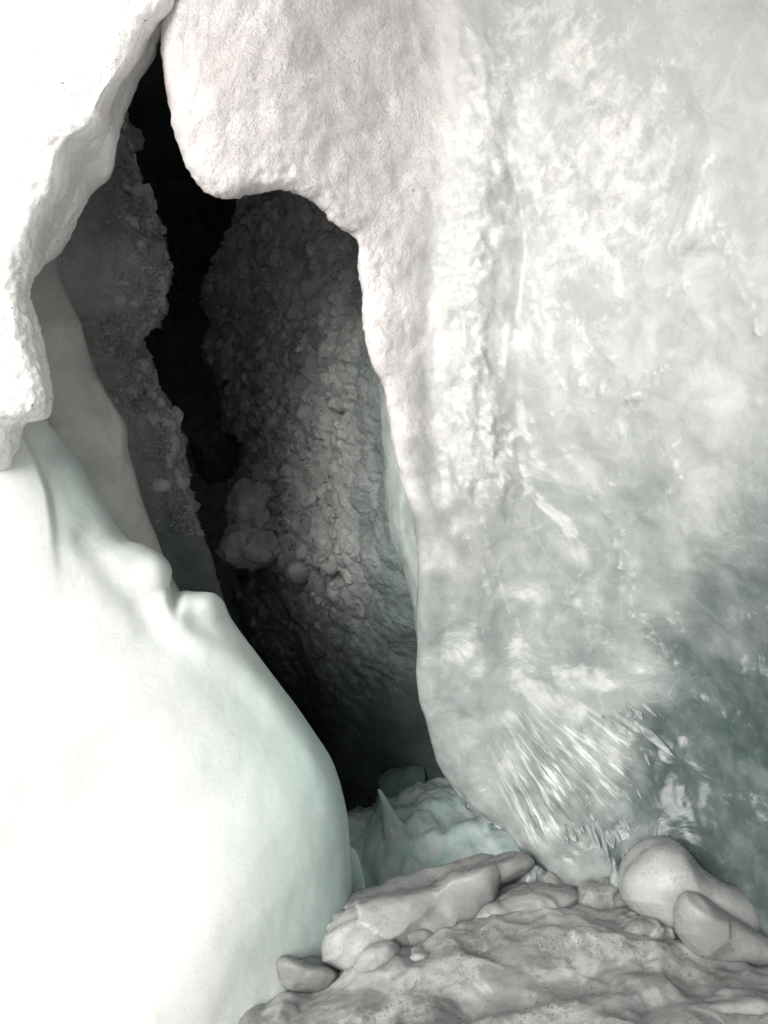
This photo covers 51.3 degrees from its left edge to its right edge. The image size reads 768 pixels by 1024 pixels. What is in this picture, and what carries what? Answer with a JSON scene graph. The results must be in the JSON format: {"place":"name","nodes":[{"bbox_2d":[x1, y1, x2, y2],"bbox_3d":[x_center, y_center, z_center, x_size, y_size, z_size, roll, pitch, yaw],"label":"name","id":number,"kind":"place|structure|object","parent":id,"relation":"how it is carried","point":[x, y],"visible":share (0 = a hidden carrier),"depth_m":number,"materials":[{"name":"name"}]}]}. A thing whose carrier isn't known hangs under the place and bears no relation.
{"place":"outdoors","nodes":[
{"label":"outdoors","id":0,"kind":"place"},
{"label":"ground","id":1,"kind":"structure","parent":0,"visible":0},
{"bbox_2d":[0,419,352,1023],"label":"ice mound","id":2,"kind":"object","parent":1,"relation":"on","point":[174,839],"visible":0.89,"depth_m":2.58,"materials":[{"name":"white ice"}]},
{"bbox_2d":[0,0,175,470],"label":"snow bank","id":3,"kind":"structure","parent":2,"relation":"on","point":[72,72],"depth_m":2.53,"materials":[{"name":"white snow"}]},
{"bbox_2d":[30,258,179,591],"bbox_3d":[-1.412,-0.311,3.649,1.480,2.461,0.915,0,0,0],"label":"ice fin","id":4,"kind":"object","parent":2,"relation":"on","point":[86,421],"visible":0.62,"depth_m":3.34,"materials":[{"name":"grey ice"}]},
{"bbox_2d":[350,846,364,891],"bbox_3d":[-0.124,1.571,3.349,0.091,0.354,0.101,0,0,0],"label":"ice plate","id":5,"kind":"object","parent":2,"relation":"attached to","point":[358,882],"visible":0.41,"depth_m":3.31,"materials":[{"name":"teal ice"}]},
{"bbox_2d":[347,777,520,887],"bbox_3d":[0.298,1.836,4.106,1.325,0.869,1.836,0,0,0],"label":"ice bed","id":6,"kind":"object","parent":1,"relation":"on","point":[418,825],"visible":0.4,"depth_m":3.99,"materials":[{"name":"ice"}]},
{"bbox_2d":[375,765,424,802],"bbox_3d":[0.111,1.700,4.755,0.328,0.431,0.363,0,0,0],"label":"ice boulder","id":7,"kind":"object","parent":6,"relation":"on","point":[392,782],"visible":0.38,"depth_m":4.62,"materials":[{"name":"ice"}]},
{"bbox_2d":[160,0,767,936],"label":"ice wall","id":8,"kind":"structure","parent":1,"relation":"on","point":[550,216],"depth_m":2.94,"materials":[{"name":"white ice"}]},
{"bbox_2d":[239,871,767,1023],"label":"rubble heap","id":9,"kind":"object","parent":1,"relation":"on","point":[579,963],"visible":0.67,"depth_m":2.47,"materials":[{"name":"rock"}]},
{"bbox_2d":[276,955,337,992],"bbox_3d":[-0.264,1.551,2.708,0.218,0.152,0.187,0,0,0],"label":"ice chunk","id":10,"kind":"object","parent":9,"relation":"on","point":[308,974],"visible":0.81,"depth_m":2.63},
{"bbox_2d":[353,941,400,972],"bbox_3d":[-0.029,1.499,2.685,0.175,0.161,0.182,0,0,0],"label":"ice chunk","id":11,"kind":"object","parent":9,"relation":"on","point":[374,957],"visible":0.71,"depth_m":2.61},
{"bbox_2d":[321,853,501,970],"bbox_3d":[0.118,1.463,2.910,0.736,0.371,0.401,0,0,-15],"label":"rock","id":12,"kind":"object","parent":9,"relation":"on","point":[399,909],"depth_m":2.77,"materials":[{"name":"rock"}]},
{"bbox_2d":[428,851,534,886],"bbox_3d":[0.356,1.349,2.986,0.442,0.133,0.206,0,0,-17],"label":"ice slab","id":13,"kind":"object","parent":12,"relation":"on","point":[511,865],"depth_m":2.96,"materials":[{"name":"grey ice"}]},
{"bbox_2d":[409,945,428,961],"bbox_3d":[0.119,1.468,2.647,0.081,0.067,0.117,0,0,0],"label":"rock","id":14,"kind":"object","parent":9,"relation":"on","point":[419,953],"visible":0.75,"depth_m":2.61,"materials":[{"name":"grey stone"}]},
{"bbox_2d":[407,929,433,945],"bbox_3d":[0.066,1.494,2.804,0.288,0.153,0.204,0,0,0],"label":"rock","id":15,"kind":"object","parent":9,"relation":"on","point":[416,937],"visible":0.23,"depth_m":2.71,"materials":[{"name":"grey stone"}]},
{"bbox_2d":[475,881,578,918],"bbox_3d":[0.489,1.472,2.945,0.569,0.247,0.343,0,0,0],"label":"ice block","id":16,"kind":"object","parent":9,"relation":"on","point":[522,896],"depth_m":2.83,"materials":[{"name":"rock"}]},
{"bbox_2d":[517,864,545,882],"bbox_3d":[0.548,1.418,3.045,0.248,0.163,0.117,0,0,0],"label":"ice shard","id":17,"kind":"object","parent":9,"relation":"on","point":[535,872],"visible":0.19,"depth_m":3.01,"materials":[{"name":"white ice"}]},
{"bbox_2d":[577,877,626,909],"bbox_3d":[0.809,1.415,2.928,0.226,0.172,0.222,0,0,0],"label":"ice chunk","id":18,"kind":"object","parent":9,"relation":"on","point":[603,893],"visible":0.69,"depth_m":2.83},
{"bbox_2d":[610,858,618,887],"bbox_3d":[0.842,1.331,2.885,0.068,0.168,0.072,0,0,0],"label":"ice shard","id":19,"kind":"object","parent":9,"relation":"on","point":[614,877],"visible":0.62,"depth_m":2.86,"materials":[{"name":"white ice"}]},
{"bbox_2d":[615,910,678,939],"bbox_3d":[0.887,1.431,2.701,0.248,0.179,0.236,0,0,0],"label":"rock","id":20,"kind":"object","parent":9,"relation":"on","point":[633,922],"visible":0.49,"depth_m":2.62,"materials":[{"name":"grey stone"}]},
{"bbox_2d":[619,836,759,931],"bbox_3d":[1.127,1.371,2.807,0.619,0.481,0.463,0,0,0],"label":"ice boulder","id":21,"kind":"object","parent":9,"relation":"on","point":[659,876],"visible":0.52,"depth_m":2.63,"materials":[{"name":"rock"}]},
{"bbox_2d":[673,891,767,966],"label":"boulder","id":22,"kind":"object","parent":9,"relation":"on","point":[705,927],"visible":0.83,"depth_m":2.50,"materials":[{"name":"rock"}]},
{"bbox_2d":[703,988,767,1014],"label":"rock","id":23,"kind":"object","parent":9,"relation":"on","point":[746,1001],"depth_m":2.23,"materials":[{"name":"grey stone"}]},
{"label":"glacier","id":24,"kind":"object","parent":1,"relation":"on","visible":0},
{"bbox_2d":[56,112,225,604],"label":"frost wall","id":25,"kind":"structure","parent":24,"relation":"attached to","point":[115,266],"depth_m":4.15,"materials":[{"name":"ice"}]},
{"bbox_2d":[140,167,237,320],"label":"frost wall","id":26,"kind":"structure","parent":24,"relation":"attached to","point":[194,217],"depth_m":8.08,"materials":[{"name":"black"}]},
{"bbox_2d":[199,190,445,810],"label":"frost wall","id":27,"kind":"structure","parent":24,"relation":"attached to","point":[323,604],"depth_m":4.64,"materials":[{"name":"ice"}]},
{"bbox_2d":[189,421,240,483],"bbox_3d":[-1.277,-0.456,6.209,0.444,0.485,0.388,0,0,0],"label":"frost ball","id":28,"kind":"object","parent":27,"relation":"attached to","point":[214,449],"visible":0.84,"depth_m":6.08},
{"bbox_2d":[215,521,281,571],"bbox_3d":[-0.807,0.211,4.894,0.426,0.313,0.334,0,0,0],"label":"frost ball","id":29,"kind":"object","parent":27,"relation":"attached to","point":[242,544],"visible":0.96,"depth_m":4.79,"materials":[{"name":"grey ice"}]},
{"bbox_2d":[225,477,275,529],"bbox_3d":[-0.798,-0.035,4.992,0.417,0.376,0.358,0,0,20],"label":"frost ball","id":30,"kind":"object","parent":27,"relation":"attached to","point":[247,499],"visible":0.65,"depth_m":4.88,"materials":[{"name":"grey ice"}]}
]}

